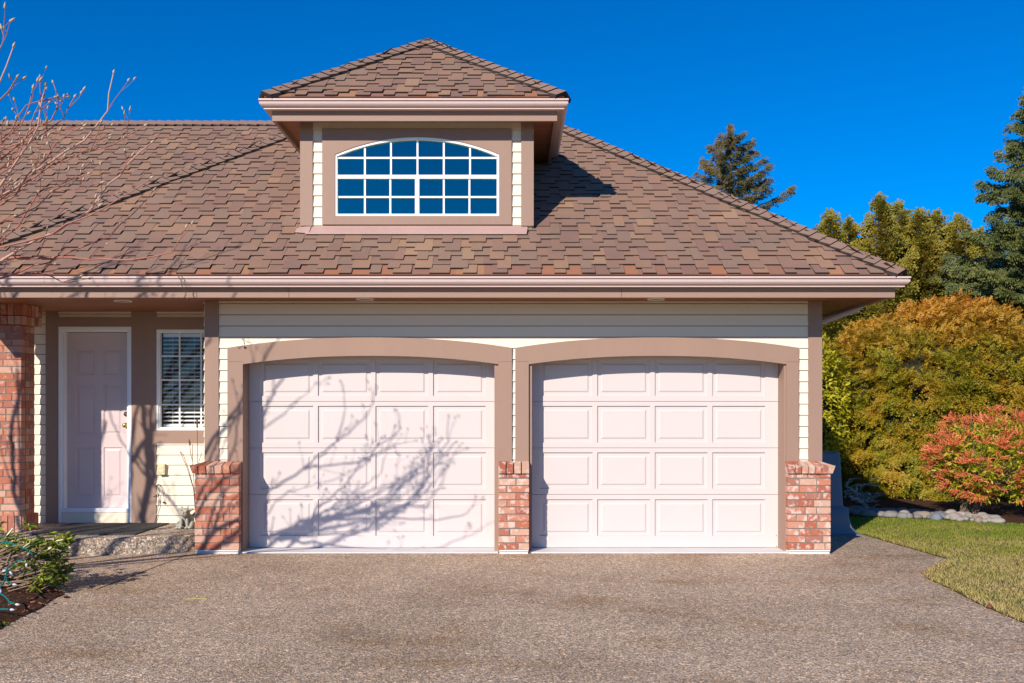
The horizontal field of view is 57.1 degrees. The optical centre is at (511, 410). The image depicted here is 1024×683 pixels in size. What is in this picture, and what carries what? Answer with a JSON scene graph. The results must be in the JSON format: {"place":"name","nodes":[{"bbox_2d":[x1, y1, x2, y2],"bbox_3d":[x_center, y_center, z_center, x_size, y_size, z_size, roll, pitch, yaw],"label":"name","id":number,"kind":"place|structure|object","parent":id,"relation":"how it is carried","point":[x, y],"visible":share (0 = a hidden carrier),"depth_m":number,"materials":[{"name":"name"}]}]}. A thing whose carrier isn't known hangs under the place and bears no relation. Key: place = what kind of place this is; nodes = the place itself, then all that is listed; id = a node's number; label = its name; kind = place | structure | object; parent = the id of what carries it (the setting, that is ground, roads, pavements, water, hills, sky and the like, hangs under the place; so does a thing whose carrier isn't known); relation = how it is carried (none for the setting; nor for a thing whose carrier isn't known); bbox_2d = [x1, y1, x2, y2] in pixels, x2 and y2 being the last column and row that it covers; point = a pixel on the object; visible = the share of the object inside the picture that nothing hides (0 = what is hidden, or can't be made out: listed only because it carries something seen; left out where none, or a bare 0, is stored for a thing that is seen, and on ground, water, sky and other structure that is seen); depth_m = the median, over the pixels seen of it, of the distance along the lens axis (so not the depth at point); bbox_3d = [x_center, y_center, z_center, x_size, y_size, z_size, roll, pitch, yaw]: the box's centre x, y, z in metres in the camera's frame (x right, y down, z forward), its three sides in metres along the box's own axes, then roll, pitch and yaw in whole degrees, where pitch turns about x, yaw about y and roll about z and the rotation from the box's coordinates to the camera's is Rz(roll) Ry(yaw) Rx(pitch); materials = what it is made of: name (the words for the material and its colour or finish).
{"place":"outdoors","nodes":[
{"label":"outdoors","id":0,"kind":"place"},
{"bbox_2d":[0,533,14,562],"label":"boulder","id":1,"kind":"object","parent":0,"point":[2,552],"visible":0.19,"depth_m":9.68,"materials":[{"name":"stone"}]},
{"bbox_2d":[180,419,201,514],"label":"dried cattails","id":2,"kind":"object","parent":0,"point":[192,460],"visible":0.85,"depth_m":10.75,"materials":[{"name":"brown plant"}]},
{"bbox_2d":[0,535,1023,682],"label":"driveway","id":3,"kind":"structure","parent":0,"point":[449,618],"depth_m":7.04,"materials":[{"name":"concrete"}]},
{"bbox_2d":[0,577,66,627],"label":"planting bed","id":4,"kind":"object","parent":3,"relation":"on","point":[9,616],"visible":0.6,"depth_m":7.68,"materials":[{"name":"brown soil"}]},
{"bbox_2d":[0,541,32,610],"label":"string lights","id":5,"kind":"object","parent":4,"relation":"on","point":[14,584],"visible":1,"depth_m":7.66,"materials":[{"name":"teal metal"}]},
{"bbox_2d":[0,518,76,592],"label":"rhododendron shrub","id":6,"kind":"object","parent":4,"relation":"on","point":[54,574],"visible":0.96,"depth_m":8.15,"materials":[{"name":"green plant"}]},
{"bbox_2d":[0,2,193,282],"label":"magnolia tree","id":7,"kind":"object","parent":4,"relation":"on","point":[3,195],"visible":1,"depth_m":6.86,"materials":[{"name":"brown plant"}]},
{"bbox_2d":[98,555,185,588],"bbox_3d":[-3.607,1.579,9.275,0.012,0.004,1.954,0,0,3],"label":"driveway joint","id":8,"kind":"object","parent":3,"relation":"on","point":[138,573],"visible":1,"depth_m":9.10,"materials":[{"name":"brown"}]},
{"bbox_2d":[822,451,861,535],"bbox_3d":[4.000,1.058,12.220,0.840,1.045,0.700,0,0,0],"label":"trash bin","id":9,"kind":"object","parent":3,"relation":"on","point":[840,523],"visible":0.44,"depth_m":11.98,"materials":[{"name":"blue plastic"}]},
{"bbox_2d":[0,0,1023,275],"label":"sky","id":10,"kind":"structure","parent":0,"point":[849,102],"materials":[{"name":"blue"}]},
{"bbox_2d":[842,488,1023,523],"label":"shrub bed","id":11,"kind":"object","parent":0,"point":[1010,513],"visible":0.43,"depth_m":15.45,"materials":[{"name":"brown soil"}]},
{"bbox_2d":[822,330,854,476],"bbox_3d":[5.157,-0.055,17.489,2.318,3.319,2.250,0,0,0],"label":"rhododendron shrub","id":12,"kind":"object","parent":11,"relation":"on","point":[829,404],"visible":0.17,"depth_m":16.95,"materials":[{"name":"green plant"}]},
{"bbox_2d":[848,507,855,513],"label":"river stone","id":13,"kind":"object","parent":11,"relation":"on","point":[851,509],"visible":0.34,"depth_m":14.28,"materials":[{"name":"grey stone"}]},
{"bbox_2d":[852,510,861,514],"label":"river stone","id":14,"kind":"object","parent":11,"relation":"on","point":[855,512],"visible":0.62,"depth_m":14.05,"materials":[{"name":"grey stone"}]},
{"bbox_2d":[844,477,886,508],"bbox_3d":[5.409,1.312,14.410,0.674,0.594,0.327,0,0,0],"label":"driftwood","id":15,"kind":"object","parent":11,"relation":"on","point":[862,497],"visible":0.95,"depth_m":14.41,"materials":[{"name":"grey wood"}]},
{"bbox_2d":[859,510,876,515],"bbox_3d":[5.295,1.538,13.978,0.230,0.126,0.190,0,0,0],"label":"river stone","id":16,"kind":"object","parent":11,"relation":"on","point":[868,513],"visible":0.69,"depth_m":13.92,"materials":[{"name":"grey stone"}]},
{"bbox_2d":[877,511,883,515],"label":"river stone","id":17,"kind":"object","parent":11,"relation":"on","point":[879,513],"visible":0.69,"depth_m":13.89,"materials":[{"name":"grey stone"}]},
{"bbox_2d":[883,511,896,516],"bbox_3d":[5.580,1.541,13.858,0.230,0.124,0.173,0,0,0],"label":"river stone","id":18,"kind":"object","parent":11,"relation":"on","point":[889,513],"visible":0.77,"depth_m":13.81,"materials":[{"name":"grey stone"}]},
{"bbox_2d":[896,512,907,518],"bbox_3d":[5.702,1.543,13.763,0.145,0.113,0.202,0,0,0],"label":"river stone","id":19,"kind":"object","parent":11,"relation":"on","point":[902,515],"visible":0.73,"depth_m":13.69,"materials":[{"name":"grey stone"}]},
{"bbox_2d":[907,508,919,513],"bbox_3d":[6.036,1.537,14.183,0.269,0.119,0.208,0,0,0],"label":"river stone","id":20,"kind":"object","parent":11,"relation":"on","point":[911,510],"visible":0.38,"depth_m":14.12,"materials":[{"name":"grey stone"}]},
{"bbox_2d":[914,514,922,517],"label":"river stone","id":21,"kind":"object","parent":11,"relation":"on","point":[918,516],"visible":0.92,"depth_m":13.64,"materials":[{"name":"grey stone"}]},
{"bbox_2d":[915,511,931,517],"bbox_3d":[6.013,1.538,13.749,0.276,0.134,0.166,0,0,0],"label":"river stone","id":22,"kind":"object","parent":11,"relation":"on","point":[924,514],"visible":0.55,"depth_m":13.70,"materials":[{"name":"beige stone"}]},
{"bbox_2d":[823,289,1023,501],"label":"thuja shrub","id":23,"kind":"object","parent":11,"relation":"on","point":[915,370],"visible":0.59,"depth_m":16.88,"materials":[{"name":"yellow plant"}]},
{"bbox_2d":[930,513,942,520],"bbox_3d":[6.103,1.541,13.534,0.172,0.135,0.209,0,0,0],"label":"river stone","id":24,"kind":"object","parent":11,"relation":"on","point":[936,516],"visible":0.77,"depth_m":13.47,"materials":[{"name":"grey stone"}]},
{"bbox_2d":[934,511,945,517],"bbox_3d":[6.219,1.541,13.703,0.211,0.138,0.253,0,0,0],"label":"river stone","id":25,"kind":"object","parent":11,"relation":"on","point":[942,514],"visible":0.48,"depth_m":13.65,"materials":[{"name":"grey stone"}]},
{"bbox_2d":[945,509,956,512],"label":"river stone","id":26,"kind":"object","parent":11,"relation":"on","point":[950,511],"visible":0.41,"depth_m":13.98,"materials":[{"name":"beige stone"}]},
{"bbox_2d":[949,515,959,519],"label":"river stone","id":27,"kind":"object","parent":11,"relation":"on","point":[953,517],"visible":0.67,"depth_m":13.43,"materials":[{"name":"grey stone"}]},
{"bbox_2d":[955,517,964,521],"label":"river stone","id":28,"kind":"object","parent":11,"relation":"on","point":[960,519],"visible":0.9,"depth_m":13.28,"materials":[{"name":"grey stone"}]},
{"bbox_2d":[918,401,1023,513],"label":"pieris shrub","id":29,"kind":"object","parent":11,"relation":"on","point":[974,492],"visible":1,"depth_m":13.76,"materials":[{"name":"red plant"}]},
{"bbox_2d":[974,517,982,522],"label":"river stone","id":30,"kind":"object","parent":11,"relation":"on","point":[977,519],"visible":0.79,"depth_m":13.16,"materials":[{"name":"grey stone"}]},
{"bbox_2d":[990,517,1005,523],"bbox_3d":[6.781,1.542,13.152,0.220,0.096,0.154,0,0,33],"label":"river stone","id":31,"kind":"object","parent":11,"relation":"on","point":[997,520],"visible":0.92,"depth_m":13.11,"materials":[{"name":"grey stone"}]},
{"bbox_2d":[849,473,1023,622],"bbox_3d":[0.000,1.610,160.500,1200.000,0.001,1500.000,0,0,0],"label":"ground","id":32,"kind":"structure","parent":0,"point":[945,586],"depth_m":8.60,"materials":[{"name":"green plant"}]},
{"bbox_2d":[0,37,910,555],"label":"house","id":33,"kind":"structure","parent":32,"relation":"on","point":[442,297],"depth_m":10.72,"materials":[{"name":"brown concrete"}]},
{"bbox_2d":[58,327,130,522],"bbox_3d":[-5.147,0.179,11.689,0.901,2.422,0.162,0,0,0],"label":"front door","id":34,"kind":"structure","parent":33,"relation":"in","point":[94,363],"depth_m":11.70,"materials":[{"name":"pink paint"}]},
{"bbox_2d":[29,523,168,534],"bbox_3d":[-4.790,1.381,11.000,1.180,0.014,1.040,0,0,0],"label":"doormat","id":35,"kind":"object","parent":33,"relation":"on","point":[106,528],"visible":0.94,"depth_m":10.95,"materials":[{"name":"grey fabric"}]},
{"bbox_2d":[156,330,204,429],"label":"window","id":36,"kind":"structure","parent":33,"relation":"in","point":[183,356],"depth_m":11.71,"materials":[{"name":"white plastic"}]},
{"bbox_2d":[175,506,194,528],"bbox_3d":[-3.843,1.257,11.088,0.231,0.265,0.231,0,0,0],"label":"gargoyle statue","id":37,"kind":"object","parent":33,"relation":"on","point":[187,521],"visible":0.98,"depth_m":11.04,"materials":[{"name":"grey stone"}]},
{"bbox_2d":[249,356,493,547],"bbox_3d":[-1.594,0.472,10.752,2.835,2.213,0.075,0,0,0],"label":"garage door","id":38,"kind":"structure","parent":33,"relation":"in","point":[345,451],"depth_m":10.73,"materials":[{"name":"pink paint"}]},
{"bbox_2d":[532,356,777,547],"bbox_3d":[1.627,0.472,10.752,2.848,2.213,0.075,0,0,0],"label":"garage door","id":39,"kind":"structure","parent":33,"relation":"in","point":[628,451],"depth_m":10.73,"materials":[{"name":"pink paint"}]},
{"bbox_2d":[689,124,819,229],"bbox_3d":[6.729,-3.783,30.020,5.768,10.726,5.618,0,0,25],"label":"fir tree","id":40,"kind":"object","parent":32,"relation":"on","point":[720,145],"visible":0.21,"depth_m":29.66,"materials":[{"name":"green plant"}]},
{"bbox_2d":[816,207,878,446],"bbox_3d":[8.438,-1.926,25.146,2.736,7.013,2.524,0,0,-27],"label":"cedar tree","id":41,"kind":"object","parent":32,"relation":"on","point":[829,222],"visible":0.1,"depth_m":24.83,"materials":[{"name":"green plant"}]},
{"bbox_2d":[833,214,872,464],"bbox_3d":[9.292,-1.910,25.880,2.492,6.980,2.420,0,0,0],"label":"cedar tree","id":42,"kind":"object","parent":32,"relation":"on","point":[850,226],"visible":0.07,"depth_m":25.79,"materials":[{"name":"green plant"}]},
{"bbox_2d":[832,192,932,344],"bbox_3d":[9.903,-2.163,25.291,2.970,7.486,2.992,0,0,0],"label":"cedar tree","id":43,"kind":"object","parent":32,"relation":"on","point":[884,247],"visible":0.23,"depth_m":24.96,"materials":[{"name":"green plant"}]},
{"bbox_2d":[875,198,948,311],"bbox_3d":[10.722,-2.159,26.165,3.234,7.478,3.200,0,0,0],"label":"cedar tree","id":44,"kind":"object","parent":32,"relation":"on","point":[901,215],"visible":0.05,"depth_m":25.93,"materials":[{"name":"green plant"}]},
{"bbox_2d":[874,206,977,312],"bbox_3d":[10.850,-1.972,25.439,3.084,7.105,2.905,0,0,-22],"label":"cedar tree","id":45,"kind":"object","parent":32,"relation":"on","point":[925,240],"visible":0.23,"depth_m":24.97,"materials":[{"name":"green plant"}]},
{"bbox_2d":[921,208,973,292],"bbox_3d":[11.886,-2.044,26.277,3.194,7.248,3.181,0,0,0],"label":"cedar tree","id":46,"kind":"object","parent":32,"relation":"on","point":[937,218],"visible":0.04,"depth_m":26.18,"materials":[{"name":"green plant"}]},
{"bbox_2d":[934,212,1001,304],"bbox_3d":[12.177,-1.924,25.765,2.898,7.009,2.949,0,0,35],"label":"cedar tree","id":47,"kind":"object","parent":32,"relation":"on","point":[954,227],"visible":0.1,"depth_m":25.54,"materials":[{"name":"green plant"}]},
{"bbox_2d":[925,91,1023,326],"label":"fir tree","id":48,"kind":"object","parent":32,"relation":"on","point":[1001,237],"visible":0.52,"depth_m":23.44,"materials":[{"name":"green plant"}]},
{"bbox_2d":[960,226,1022,290],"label":"cedar tree","id":49,"kind":"object","parent":32,"relation":"on","point":[984,250],"visible":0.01,"depth_m":26.73,"materials":[{"name":"green plant"}]}
]}

